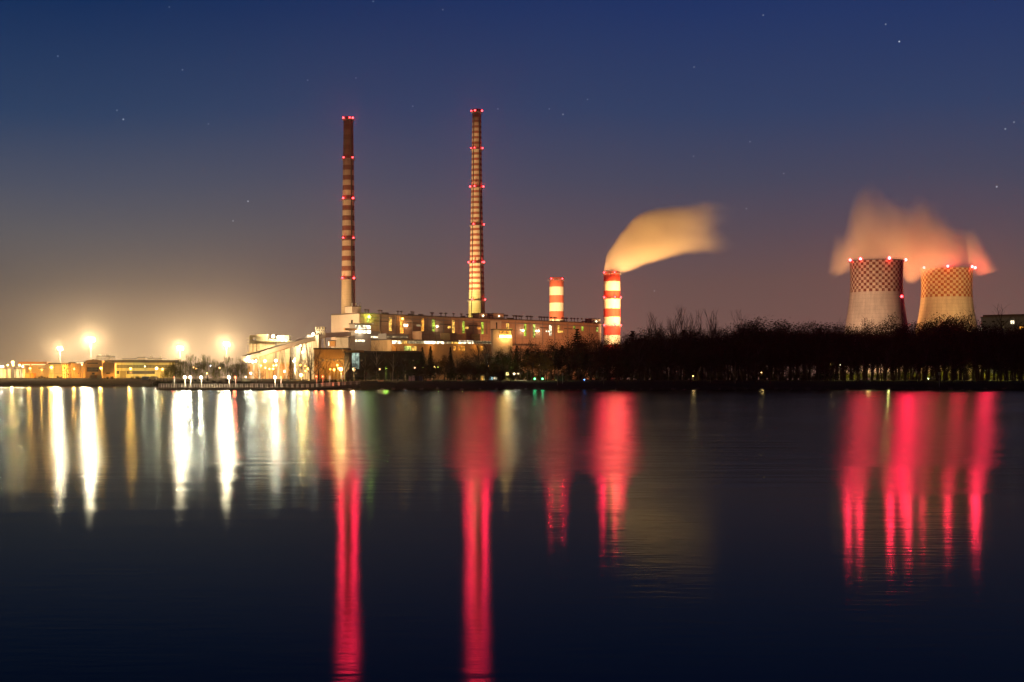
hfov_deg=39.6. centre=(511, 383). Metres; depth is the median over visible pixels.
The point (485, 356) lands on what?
bare tree
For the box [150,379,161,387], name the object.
shrub
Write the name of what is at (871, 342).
park tree
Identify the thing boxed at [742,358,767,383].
leafy tree
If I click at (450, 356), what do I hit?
spruce tree
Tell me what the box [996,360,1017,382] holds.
park tree
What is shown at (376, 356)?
birch tree
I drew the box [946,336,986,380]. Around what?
park tree
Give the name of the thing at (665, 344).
leafy tree
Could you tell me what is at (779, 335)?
leafy tree
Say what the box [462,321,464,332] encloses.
strip window
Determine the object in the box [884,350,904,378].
park tree
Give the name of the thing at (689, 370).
park tree
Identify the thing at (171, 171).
sky
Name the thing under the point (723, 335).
park tree
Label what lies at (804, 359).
park tree
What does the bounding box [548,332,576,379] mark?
leafy tree
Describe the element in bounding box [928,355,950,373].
park tree
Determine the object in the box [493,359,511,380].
leafy tree
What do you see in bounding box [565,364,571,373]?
pine tree
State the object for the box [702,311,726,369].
poplar tree
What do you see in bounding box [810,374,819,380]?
shrub
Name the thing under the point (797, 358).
spruce tree
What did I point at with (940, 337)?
leafy tree
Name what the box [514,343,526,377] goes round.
bare tree
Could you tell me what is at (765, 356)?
park tree
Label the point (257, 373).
bare tree
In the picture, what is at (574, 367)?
leafy tree
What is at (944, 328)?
leafy tree
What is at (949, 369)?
bare tree
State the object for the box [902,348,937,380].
park tree
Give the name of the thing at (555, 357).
pine tree
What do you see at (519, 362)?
leafy tree
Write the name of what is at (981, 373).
park tree
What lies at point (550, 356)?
park tree
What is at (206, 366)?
willow tree
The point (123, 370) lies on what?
long hall
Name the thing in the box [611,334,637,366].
leafy tree
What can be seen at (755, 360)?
bare tree
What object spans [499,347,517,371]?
leafy tree
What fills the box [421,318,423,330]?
strip window
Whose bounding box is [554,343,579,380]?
leafy tree
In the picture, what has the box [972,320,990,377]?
park tree
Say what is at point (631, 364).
park tree
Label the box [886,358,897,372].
pine tree
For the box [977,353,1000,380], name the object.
park tree
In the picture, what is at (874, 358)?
park tree
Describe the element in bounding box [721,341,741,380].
park tree
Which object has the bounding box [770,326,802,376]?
leafy tree
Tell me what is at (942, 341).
park tree
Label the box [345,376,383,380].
hedge
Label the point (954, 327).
park tree
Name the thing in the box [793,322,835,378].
leafy tree
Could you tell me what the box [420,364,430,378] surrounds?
leafy tree
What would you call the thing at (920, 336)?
leafy tree
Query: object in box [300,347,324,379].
bare tree
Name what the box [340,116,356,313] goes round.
smokestack
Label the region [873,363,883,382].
bare tree
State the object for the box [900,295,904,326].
warning mast
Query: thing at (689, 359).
park tree
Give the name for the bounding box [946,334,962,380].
pine tree
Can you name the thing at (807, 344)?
park tree
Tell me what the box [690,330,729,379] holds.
leafy tree
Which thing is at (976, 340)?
pine tree
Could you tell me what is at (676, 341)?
leafy tree
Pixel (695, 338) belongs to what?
pine tree
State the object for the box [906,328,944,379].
park tree
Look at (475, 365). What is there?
park tree
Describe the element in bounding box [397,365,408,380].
park tree
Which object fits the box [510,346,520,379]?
pine tree
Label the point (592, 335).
leafy tree
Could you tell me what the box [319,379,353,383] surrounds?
hedge
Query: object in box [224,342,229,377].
light mast
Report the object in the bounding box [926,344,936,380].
pine tree
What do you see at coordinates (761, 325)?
leafy tree
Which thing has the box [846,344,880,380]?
park tree
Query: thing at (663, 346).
bare tree
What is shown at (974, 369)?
bare tree
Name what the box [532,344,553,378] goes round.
leafy tree
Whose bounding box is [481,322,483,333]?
strip window
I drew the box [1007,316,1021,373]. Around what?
bare tree
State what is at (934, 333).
park tree
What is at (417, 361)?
park tree
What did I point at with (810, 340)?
park tree
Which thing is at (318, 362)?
bare tree
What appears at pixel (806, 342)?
leafy tree
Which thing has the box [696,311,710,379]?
poplar tree
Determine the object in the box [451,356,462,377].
bare tree
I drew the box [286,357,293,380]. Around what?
spruce tree
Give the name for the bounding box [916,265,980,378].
cooling tower
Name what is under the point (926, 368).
park tree
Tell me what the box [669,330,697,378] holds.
leafy tree
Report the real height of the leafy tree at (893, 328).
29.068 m
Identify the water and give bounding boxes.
[0,387,1023,681]
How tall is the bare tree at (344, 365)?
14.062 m
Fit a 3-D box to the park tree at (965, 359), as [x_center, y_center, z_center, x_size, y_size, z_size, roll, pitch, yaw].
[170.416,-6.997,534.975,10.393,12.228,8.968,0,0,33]
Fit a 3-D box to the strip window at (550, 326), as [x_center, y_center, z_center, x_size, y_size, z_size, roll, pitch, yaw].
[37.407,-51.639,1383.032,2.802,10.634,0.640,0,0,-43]
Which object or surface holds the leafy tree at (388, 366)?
on the ground
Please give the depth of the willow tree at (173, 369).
519.40 m
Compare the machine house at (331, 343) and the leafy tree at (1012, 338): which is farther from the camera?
the machine house at (331, 343)
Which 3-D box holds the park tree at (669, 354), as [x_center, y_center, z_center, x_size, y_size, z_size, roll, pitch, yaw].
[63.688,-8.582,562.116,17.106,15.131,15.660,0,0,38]
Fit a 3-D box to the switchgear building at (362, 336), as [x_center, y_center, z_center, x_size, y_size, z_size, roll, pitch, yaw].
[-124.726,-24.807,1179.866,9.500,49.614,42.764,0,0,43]
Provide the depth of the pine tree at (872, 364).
538.66 m
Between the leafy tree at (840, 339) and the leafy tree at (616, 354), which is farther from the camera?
the leafy tree at (840, 339)
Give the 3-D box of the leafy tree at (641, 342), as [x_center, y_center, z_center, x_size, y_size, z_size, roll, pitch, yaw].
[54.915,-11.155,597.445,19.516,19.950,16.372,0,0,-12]
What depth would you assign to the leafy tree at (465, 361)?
599.74 m
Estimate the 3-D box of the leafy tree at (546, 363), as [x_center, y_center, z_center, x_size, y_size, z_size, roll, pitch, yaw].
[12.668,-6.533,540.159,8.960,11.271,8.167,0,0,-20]
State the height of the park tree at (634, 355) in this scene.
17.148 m
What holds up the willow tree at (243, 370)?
on the ground
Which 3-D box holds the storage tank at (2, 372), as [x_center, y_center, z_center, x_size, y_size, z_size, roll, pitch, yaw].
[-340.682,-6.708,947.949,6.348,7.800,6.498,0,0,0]
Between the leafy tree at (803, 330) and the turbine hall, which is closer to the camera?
the leafy tree at (803, 330)
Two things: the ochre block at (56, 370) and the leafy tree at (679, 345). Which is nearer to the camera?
the leafy tree at (679, 345)
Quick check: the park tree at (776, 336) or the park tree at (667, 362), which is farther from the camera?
the park tree at (776, 336)
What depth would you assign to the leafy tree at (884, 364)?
598.92 m
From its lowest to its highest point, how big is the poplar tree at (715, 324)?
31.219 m
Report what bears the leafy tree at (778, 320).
on the ground
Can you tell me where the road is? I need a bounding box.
[0,378,141,378]
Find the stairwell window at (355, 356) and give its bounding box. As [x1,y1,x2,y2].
[352,353,358,368]
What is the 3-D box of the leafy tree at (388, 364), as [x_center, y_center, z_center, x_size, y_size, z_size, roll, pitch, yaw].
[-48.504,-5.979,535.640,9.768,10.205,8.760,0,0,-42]
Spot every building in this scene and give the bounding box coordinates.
[96,354,114,360]
[122,358,136,359]
[137,357,148,359]
[147,355,166,359]
[313,348,350,378]
[344,323,382,350]
[344,350,420,378]
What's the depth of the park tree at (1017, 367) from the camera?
499.69 m
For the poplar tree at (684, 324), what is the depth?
605.14 m
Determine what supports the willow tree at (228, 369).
on the ground
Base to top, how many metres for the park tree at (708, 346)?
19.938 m
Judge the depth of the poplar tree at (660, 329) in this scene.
599.52 m
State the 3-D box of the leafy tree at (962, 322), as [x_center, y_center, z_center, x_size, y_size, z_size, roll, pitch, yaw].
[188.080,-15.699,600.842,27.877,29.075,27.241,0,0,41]
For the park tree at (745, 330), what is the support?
on the ground
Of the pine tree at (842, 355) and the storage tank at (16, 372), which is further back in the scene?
the storage tank at (16, 372)
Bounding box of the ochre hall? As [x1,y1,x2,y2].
[68,362,84,377]
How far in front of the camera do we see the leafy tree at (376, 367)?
523.98 m
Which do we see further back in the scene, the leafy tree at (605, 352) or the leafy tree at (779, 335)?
the leafy tree at (779, 335)
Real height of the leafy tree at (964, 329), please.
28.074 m
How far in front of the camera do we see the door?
955.06 m
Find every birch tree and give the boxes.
[360,353,369,380]
[368,338,384,380]
[384,352,398,380]
[731,360,740,382]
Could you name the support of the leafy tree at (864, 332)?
on the ground
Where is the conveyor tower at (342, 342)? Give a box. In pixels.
[336,336,349,347]
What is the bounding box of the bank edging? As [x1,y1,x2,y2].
[13,385,124,386]
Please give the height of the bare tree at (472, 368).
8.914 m
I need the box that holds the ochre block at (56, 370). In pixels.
[48,363,70,377]
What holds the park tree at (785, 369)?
on the ground
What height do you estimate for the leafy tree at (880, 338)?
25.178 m
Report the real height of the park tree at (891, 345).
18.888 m
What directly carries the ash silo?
on the ground
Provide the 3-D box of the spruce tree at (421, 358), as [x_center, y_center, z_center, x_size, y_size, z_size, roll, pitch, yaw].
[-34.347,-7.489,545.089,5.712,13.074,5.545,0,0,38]
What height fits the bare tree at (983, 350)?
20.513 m
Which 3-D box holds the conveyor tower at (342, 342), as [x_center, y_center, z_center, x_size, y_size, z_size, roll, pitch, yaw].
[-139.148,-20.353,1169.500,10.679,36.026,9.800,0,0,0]
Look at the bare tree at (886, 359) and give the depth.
526.52 m
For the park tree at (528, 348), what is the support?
on the ground
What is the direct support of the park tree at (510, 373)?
on the ground
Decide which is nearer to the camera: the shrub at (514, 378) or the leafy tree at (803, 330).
the shrub at (514, 378)
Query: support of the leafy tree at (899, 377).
on the ground
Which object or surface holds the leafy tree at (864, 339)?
on the ground
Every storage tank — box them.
[0,367,5,377]
[5,367,10,377]
[14,367,19,377]
[20,367,24,377]
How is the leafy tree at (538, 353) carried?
on the ground
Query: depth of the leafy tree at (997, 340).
603.93 m
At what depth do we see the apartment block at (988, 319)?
897.72 m
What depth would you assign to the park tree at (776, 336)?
595.57 m
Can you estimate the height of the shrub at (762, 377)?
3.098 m
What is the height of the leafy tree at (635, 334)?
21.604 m
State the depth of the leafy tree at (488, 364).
541.01 m
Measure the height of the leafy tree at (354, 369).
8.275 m
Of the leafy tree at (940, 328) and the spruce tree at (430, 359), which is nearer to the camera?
the spruce tree at (430, 359)
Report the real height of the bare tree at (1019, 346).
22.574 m
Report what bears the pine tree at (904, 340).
on the ground
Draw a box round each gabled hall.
[85,359,104,377]
[103,362,115,377]
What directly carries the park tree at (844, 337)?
on the ground
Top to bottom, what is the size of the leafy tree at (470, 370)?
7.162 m
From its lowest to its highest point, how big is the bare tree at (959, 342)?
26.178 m
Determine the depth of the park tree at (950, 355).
527.43 m
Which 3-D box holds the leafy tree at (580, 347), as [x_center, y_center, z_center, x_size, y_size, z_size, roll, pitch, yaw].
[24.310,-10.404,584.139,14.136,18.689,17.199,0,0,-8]
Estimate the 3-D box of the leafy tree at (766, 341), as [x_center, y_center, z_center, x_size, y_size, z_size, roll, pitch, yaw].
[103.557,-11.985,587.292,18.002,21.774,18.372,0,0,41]
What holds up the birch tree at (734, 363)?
on the ground
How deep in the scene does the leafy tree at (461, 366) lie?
530.63 m
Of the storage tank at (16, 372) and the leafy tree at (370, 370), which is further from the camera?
the storage tank at (16, 372)
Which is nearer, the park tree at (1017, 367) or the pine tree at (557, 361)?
the park tree at (1017, 367)
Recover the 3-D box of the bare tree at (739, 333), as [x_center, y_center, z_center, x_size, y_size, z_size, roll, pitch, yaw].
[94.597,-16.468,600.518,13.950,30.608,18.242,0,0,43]
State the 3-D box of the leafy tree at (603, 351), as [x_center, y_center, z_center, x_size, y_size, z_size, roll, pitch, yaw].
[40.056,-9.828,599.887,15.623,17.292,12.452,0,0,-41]
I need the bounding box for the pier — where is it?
[159,381,359,389]
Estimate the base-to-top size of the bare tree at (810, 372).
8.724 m
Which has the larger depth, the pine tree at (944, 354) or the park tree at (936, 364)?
the pine tree at (944, 354)
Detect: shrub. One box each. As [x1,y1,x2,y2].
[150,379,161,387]
[170,380,180,386]
[508,374,519,380]
[513,368,531,379]
[534,369,549,379]
[759,374,768,380]
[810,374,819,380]
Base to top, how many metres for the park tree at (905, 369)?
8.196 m
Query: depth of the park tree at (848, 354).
558.18 m
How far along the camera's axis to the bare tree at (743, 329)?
600.43 m
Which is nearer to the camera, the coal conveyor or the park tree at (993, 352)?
the park tree at (993, 352)
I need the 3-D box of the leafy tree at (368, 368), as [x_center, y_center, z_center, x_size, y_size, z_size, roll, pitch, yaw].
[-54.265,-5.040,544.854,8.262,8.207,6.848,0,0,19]
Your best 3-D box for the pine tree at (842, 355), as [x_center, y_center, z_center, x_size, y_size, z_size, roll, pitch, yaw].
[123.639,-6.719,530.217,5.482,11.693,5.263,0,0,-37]
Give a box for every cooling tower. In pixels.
[839,257,916,378]
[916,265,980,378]
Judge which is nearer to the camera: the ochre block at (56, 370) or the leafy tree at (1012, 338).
the leafy tree at (1012, 338)
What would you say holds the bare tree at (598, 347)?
on the ground
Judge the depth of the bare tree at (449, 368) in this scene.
519.05 m
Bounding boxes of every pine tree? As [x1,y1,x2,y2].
[381,356,387,379]
[494,355,500,378]
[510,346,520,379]
[521,348,531,380]
[552,352,561,375]
[553,354,564,380]
[557,345,567,372]
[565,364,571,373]
[568,329,583,372]
[581,354,592,380]
[623,331,635,346]
[690,335,702,379]
[786,348,795,380]
[790,331,800,369]
[837,350,849,380]
[869,352,876,379]
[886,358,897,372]
[895,332,914,380]
[913,355,924,382]
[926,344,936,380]
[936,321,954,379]
[940,348,948,380]
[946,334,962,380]
[970,336,981,380]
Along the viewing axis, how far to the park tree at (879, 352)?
566.06 m
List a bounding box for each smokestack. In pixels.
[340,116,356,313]
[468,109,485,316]
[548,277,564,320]
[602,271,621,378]
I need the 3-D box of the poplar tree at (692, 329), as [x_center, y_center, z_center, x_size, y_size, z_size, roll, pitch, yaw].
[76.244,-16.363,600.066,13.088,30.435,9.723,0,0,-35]
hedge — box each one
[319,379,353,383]
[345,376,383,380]
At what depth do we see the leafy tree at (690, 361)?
566.91 m
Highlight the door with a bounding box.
[120,371,125,377]
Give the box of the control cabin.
[491,329,512,373]
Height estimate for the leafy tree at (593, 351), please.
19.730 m
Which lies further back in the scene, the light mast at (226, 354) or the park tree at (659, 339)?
the light mast at (226, 354)
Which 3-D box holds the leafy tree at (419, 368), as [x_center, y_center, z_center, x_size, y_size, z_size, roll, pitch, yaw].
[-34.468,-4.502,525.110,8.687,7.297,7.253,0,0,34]
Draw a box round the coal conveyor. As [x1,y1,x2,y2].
[241,332,350,378]
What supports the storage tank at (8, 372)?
on the ground
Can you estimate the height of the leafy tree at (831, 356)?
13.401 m
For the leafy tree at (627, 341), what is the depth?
610.62 m
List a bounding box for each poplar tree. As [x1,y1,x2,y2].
[639,316,662,377]
[649,312,668,379]
[656,310,681,375]
[668,305,701,377]
[682,311,707,373]
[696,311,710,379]
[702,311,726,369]
[707,307,728,378]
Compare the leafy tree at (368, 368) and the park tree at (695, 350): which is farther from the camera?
the park tree at (695, 350)
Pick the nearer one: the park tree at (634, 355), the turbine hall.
the park tree at (634, 355)
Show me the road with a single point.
(76, 378)
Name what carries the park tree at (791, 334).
on the ground
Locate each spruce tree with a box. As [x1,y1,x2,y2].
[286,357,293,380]
[419,347,428,378]
[426,346,435,379]
[445,347,455,378]
[792,350,803,379]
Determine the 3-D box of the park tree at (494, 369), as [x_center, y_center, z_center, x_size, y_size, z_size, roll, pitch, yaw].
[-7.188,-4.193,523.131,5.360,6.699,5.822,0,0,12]
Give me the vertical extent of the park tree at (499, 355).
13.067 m
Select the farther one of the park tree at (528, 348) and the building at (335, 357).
the building at (335, 357)
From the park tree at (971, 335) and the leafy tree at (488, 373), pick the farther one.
the park tree at (971, 335)
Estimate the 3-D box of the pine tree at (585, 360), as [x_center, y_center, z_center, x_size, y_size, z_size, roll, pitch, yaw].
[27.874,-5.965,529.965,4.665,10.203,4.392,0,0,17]
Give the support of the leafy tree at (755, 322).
on the ground
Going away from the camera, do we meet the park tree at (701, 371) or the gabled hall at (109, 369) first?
the park tree at (701, 371)
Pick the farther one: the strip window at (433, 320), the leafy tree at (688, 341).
the strip window at (433, 320)
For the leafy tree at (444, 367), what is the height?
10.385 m
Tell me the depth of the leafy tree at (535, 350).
562.91 m
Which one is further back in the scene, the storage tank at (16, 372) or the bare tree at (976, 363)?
the storage tank at (16, 372)
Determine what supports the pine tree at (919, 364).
on the ground
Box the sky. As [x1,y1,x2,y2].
[0,0,1023,378]
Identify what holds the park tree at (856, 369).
on the ground
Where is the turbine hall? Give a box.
[371,333,490,378]
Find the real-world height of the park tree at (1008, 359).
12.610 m
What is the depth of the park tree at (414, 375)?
512.94 m
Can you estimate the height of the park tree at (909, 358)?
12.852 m
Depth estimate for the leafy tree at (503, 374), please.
502.25 m
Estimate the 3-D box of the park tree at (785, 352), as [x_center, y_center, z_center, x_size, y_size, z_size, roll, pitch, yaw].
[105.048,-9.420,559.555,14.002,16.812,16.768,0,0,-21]
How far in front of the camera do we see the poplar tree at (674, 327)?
599.77 m
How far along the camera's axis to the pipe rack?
944.92 m
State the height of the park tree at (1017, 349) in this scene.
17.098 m
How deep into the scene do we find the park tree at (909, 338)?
614.01 m
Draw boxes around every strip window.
[389,317,391,330]
[400,317,402,332]
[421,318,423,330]
[432,319,434,331]
[452,320,454,332]
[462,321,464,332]
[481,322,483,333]
[549,325,551,335]
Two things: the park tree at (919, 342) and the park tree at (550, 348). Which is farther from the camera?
the park tree at (550, 348)
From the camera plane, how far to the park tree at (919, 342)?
567.49 m
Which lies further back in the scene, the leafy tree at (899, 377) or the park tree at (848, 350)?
the leafy tree at (899, 377)
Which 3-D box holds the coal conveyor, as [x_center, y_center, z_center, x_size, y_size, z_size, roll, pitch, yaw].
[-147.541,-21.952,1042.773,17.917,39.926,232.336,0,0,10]
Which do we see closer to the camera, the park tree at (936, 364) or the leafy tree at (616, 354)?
the park tree at (936, 364)
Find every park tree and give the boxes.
[375,371,384,382]
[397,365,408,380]
[406,370,417,379]
[408,355,427,367]
[425,359,442,380]
[447,370,454,383]
[466,354,483,379]
[474,362,489,380]
[481,350,508,371]
[490,363,499,380]
[495,353,518,379]
[503,368,514,382]
[514,339,540,376]
[536,339,565,375]
[542,343,562,379]
[564,353,588,380]
[619,339,647,379]
[622,360,635,381]
[623,355,641,380]
[638,328,679,353]
[644,350,672,376]
[648,360,669,383]
[656,344,688,379]
[659,351,691,380]
[676,357,689,379]
[679,348,704,380]
[680,340,710,379]
[682,362,696,382]
[691,361,708,379]
[692,353,717,380]
[696,333,724,379]
[698,326,735,373]
[711,327,748,377]
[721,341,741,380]
[723,319,765,374]
[726,322,782,373]
[730,352,759,380]
[753,348,780,380]
[756,340,783,377]
[758,355,777,382]
[762,322,793,379]
[764,319,809,379]
[766,338,795,378]
[773,354,797,381]
[773,360,787,379]
[782,334,827,379]
[788,350,816,379]
[794,332,822,372]
[794,334,840,380]
[798,320,824,375]
[798,326,818,377]
[801,323,845,379]
[806,352,831,380]
[819,335,863,379]
[827,324,869,377]
[833,341,864,379]
[836,361,850,381]
[843,353,860,380]
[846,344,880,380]
[847,360,865,383]
[853,325,896,379]
[864,342,883,375]
[867,339,897,380]
[868,332,920,380]
[874,331,911,379]
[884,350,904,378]
[885,323,924,379]
[897,327,930,379]
[897,347,916,380]
[898,362,914,380]
[900,335,934,376]
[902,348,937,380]
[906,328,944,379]
[914,332,959,380]
[917,319,965,376]
[919,362,937,383]
[922,314,941,327]
[924,333,965,380]
[925,316,992,379]
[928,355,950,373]
[937,317,998,366]
[941,348,963,380]
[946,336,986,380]
[947,355,977,383]
[959,351,976,380]
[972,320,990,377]
[973,325,1004,379]
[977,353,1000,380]
[982,334,1015,379]
[990,349,1021,380]
[991,341,1014,379]
[992,360,1007,380]
[996,339,1023,379]
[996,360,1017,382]
[1007,357,1023,383]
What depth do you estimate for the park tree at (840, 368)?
506.38 m
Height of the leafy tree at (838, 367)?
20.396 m
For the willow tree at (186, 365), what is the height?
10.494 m
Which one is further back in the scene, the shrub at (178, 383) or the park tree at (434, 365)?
the park tree at (434, 365)
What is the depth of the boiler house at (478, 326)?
1309.38 m
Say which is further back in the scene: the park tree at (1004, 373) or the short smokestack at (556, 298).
the short smokestack at (556, 298)
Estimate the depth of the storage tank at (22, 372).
945.33 m
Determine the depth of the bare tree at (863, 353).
583.29 m
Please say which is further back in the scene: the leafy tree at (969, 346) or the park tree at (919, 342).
the leafy tree at (969, 346)
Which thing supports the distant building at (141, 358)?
on the ground
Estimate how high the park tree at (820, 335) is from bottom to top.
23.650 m
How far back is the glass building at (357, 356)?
801.35 m
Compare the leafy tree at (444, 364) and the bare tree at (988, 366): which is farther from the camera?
the leafy tree at (444, 364)
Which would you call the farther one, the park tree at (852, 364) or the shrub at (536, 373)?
the shrub at (536, 373)
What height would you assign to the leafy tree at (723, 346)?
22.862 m
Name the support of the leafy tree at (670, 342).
on the ground
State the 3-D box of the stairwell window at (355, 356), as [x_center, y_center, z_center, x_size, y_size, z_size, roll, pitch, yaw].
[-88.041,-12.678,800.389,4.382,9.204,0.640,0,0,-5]
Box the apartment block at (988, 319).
[980,314,1023,378]
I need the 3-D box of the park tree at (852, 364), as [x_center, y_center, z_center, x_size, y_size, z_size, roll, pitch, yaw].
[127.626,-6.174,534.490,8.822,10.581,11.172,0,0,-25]
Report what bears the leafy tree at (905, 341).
on the ground
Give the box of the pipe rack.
[62,363,70,377]
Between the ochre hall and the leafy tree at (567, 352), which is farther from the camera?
the ochre hall
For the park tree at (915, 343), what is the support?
on the ground
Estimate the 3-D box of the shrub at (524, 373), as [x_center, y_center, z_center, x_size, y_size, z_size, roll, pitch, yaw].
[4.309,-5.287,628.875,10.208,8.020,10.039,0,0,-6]
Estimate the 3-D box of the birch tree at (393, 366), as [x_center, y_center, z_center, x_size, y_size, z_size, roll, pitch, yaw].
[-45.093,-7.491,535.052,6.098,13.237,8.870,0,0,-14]
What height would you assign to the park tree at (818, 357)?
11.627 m
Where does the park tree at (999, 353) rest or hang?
on the ground
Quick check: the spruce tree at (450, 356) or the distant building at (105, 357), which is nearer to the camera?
the spruce tree at (450, 356)
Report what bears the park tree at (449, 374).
on the ground
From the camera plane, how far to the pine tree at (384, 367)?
559.16 m
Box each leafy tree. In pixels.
[347,360,362,376]
[356,363,365,376]
[358,360,375,379]
[364,361,380,380]
[366,361,386,375]
[377,355,392,380]
[380,351,395,379]
[390,356,408,380]
[409,361,431,377]
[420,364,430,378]
[428,364,441,377]
[435,355,454,380]
[438,355,454,379]
[454,360,471,379]
[455,352,476,379]
[461,363,478,379]
[477,367,495,383]
[480,361,496,379]
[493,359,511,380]
[498,370,505,380]
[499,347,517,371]
[509,356,525,380]
[522,342,551,379]
[522,348,543,380]
[522,350,541,380]
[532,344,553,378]
[533,351,555,380]
[536,339,564,379]
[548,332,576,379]
[553,337,590,376]
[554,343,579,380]
[564,353,581,380]
[575,333,605,378]
[584,333,609,376]
[591,341,615,378]
[593,332,615,355]
[597,344,629,380]
[601,342,631,380]
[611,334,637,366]
[613,330,651,379]
[613,332,638,379]
[630,333,653,376]
[642,333,660,379]
[643,331,686,379]
[648,331,685,373]
[664,330,705,379]
[666,363,684,382]
[668,329,685,369]
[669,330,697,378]
[671,344,704,379]
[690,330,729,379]
[697,330,718,379]
[706,329,742,379]
[719,331,765,380]
[732,317,782,374]
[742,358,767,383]
[745,314,774,379]
[745,329,777,375]
[749,317,792,379]
[766,322,803,377]
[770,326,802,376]
[777,330,805,378]
[785,322,808,379]
[786,323,812,337]
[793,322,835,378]
[793,326,819,379]
[811,322,847,379]
[811,322,853,379]
[818,345,840,380]
[819,332,855,379]
[829,324,851,379]
[831,330,863,379]
[844,324,879,379]
[845,317,885,373]
[857,322,882,379]
[864,315,912,379]
[871,322,908,379]
[874,324,914,368]
[875,336,895,379]
[887,321,919,379]
[891,321,937,379]
[894,326,916,371]
[908,312,964,377]
[916,321,982,379]
[937,316,986,378]
[951,311,987,378]
[957,324,989,379]
[979,326,1016,379]
[980,324,996,378]
[981,328,1009,379]
[983,323,1020,378]
[989,328,1023,379]
[1005,322,1023,379]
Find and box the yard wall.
[90,375,101,378]
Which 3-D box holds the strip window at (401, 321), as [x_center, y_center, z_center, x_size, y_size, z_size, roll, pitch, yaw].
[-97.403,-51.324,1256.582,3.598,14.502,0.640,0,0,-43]
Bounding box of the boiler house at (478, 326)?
[331,303,601,378]
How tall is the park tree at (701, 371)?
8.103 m
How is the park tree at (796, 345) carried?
on the ground
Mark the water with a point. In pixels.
(150, 535)
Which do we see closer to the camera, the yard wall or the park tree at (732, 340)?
the park tree at (732, 340)
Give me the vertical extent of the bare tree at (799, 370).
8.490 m
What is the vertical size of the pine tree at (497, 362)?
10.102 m
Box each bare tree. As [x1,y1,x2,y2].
[252,366,262,383]
[295,351,309,380]
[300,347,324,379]
[310,348,323,379]
[319,356,333,380]
[340,350,351,378]
[385,339,407,379]
[395,358,412,380]
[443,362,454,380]
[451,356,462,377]
[460,336,495,379]
[465,359,479,379]
[475,342,499,379]
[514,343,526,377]
[542,353,552,380]
[586,340,604,377]
[651,335,670,374]
[722,311,750,379]
[726,311,758,375]
[746,344,767,379]
[795,361,804,381]
[802,360,815,381]
[861,339,873,376]
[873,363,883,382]
[876,351,898,380]
[886,314,911,379]
[946,359,952,382]
[951,323,970,379]
[964,305,999,379]
[965,359,982,382]
[972,350,983,380]
[975,343,997,380]
[977,304,1023,379]
[977,335,990,373]
[981,357,993,381]
[989,349,1009,380]
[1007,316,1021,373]
[1007,331,1023,376]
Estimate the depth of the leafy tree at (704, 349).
597.99 m
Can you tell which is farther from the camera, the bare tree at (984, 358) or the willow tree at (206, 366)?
the bare tree at (984, 358)
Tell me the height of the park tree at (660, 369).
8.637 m
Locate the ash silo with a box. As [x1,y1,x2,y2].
[296,327,325,378]
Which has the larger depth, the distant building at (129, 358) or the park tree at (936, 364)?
the distant building at (129, 358)
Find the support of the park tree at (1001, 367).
on the ground
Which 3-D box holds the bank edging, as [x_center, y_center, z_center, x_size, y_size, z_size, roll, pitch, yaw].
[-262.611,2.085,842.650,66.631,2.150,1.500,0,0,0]
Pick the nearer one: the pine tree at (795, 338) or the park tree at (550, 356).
the pine tree at (795, 338)
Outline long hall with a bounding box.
[104,360,181,377]
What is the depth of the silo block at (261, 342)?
1010.00 m
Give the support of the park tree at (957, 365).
on the ground
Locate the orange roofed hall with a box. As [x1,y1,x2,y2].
[18,362,50,377]
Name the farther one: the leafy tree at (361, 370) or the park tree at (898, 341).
the park tree at (898, 341)
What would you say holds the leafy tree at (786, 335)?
on the ground
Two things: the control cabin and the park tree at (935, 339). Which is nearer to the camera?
the park tree at (935, 339)
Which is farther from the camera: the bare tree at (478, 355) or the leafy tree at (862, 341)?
the leafy tree at (862, 341)
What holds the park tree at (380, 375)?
on the ground
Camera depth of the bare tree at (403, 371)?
517.84 m
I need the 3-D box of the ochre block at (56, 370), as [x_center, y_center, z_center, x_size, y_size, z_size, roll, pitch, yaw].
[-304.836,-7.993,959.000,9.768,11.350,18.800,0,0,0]
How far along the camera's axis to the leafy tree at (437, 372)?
528.02 m
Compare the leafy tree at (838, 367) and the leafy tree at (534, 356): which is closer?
the leafy tree at (534, 356)
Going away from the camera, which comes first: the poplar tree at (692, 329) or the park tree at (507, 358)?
the park tree at (507, 358)
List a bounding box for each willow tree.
[160,358,186,380]
[172,354,207,378]
[191,353,221,378]
[210,356,241,379]
[230,357,251,380]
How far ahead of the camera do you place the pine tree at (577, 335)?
614.89 m
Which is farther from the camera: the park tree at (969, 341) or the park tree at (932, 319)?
the park tree at (932, 319)
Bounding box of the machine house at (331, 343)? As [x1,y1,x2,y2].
[328,340,335,347]
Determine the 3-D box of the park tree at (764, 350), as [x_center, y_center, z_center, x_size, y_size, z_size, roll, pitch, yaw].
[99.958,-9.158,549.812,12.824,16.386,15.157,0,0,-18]
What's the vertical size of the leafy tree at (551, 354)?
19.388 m
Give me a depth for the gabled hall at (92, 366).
935.00 m
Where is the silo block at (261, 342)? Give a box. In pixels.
[247,334,294,378]
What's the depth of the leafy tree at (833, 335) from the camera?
601.67 m
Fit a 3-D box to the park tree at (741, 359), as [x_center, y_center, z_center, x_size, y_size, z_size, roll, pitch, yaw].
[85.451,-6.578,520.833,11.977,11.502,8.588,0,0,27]
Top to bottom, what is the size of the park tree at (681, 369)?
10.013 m
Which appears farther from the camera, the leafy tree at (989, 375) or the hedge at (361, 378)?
the leafy tree at (989, 375)
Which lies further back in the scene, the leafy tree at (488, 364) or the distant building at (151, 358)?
the distant building at (151, 358)
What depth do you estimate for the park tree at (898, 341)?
590.00 m
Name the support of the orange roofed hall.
on the ground
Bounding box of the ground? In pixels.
[0,378,1023,389]

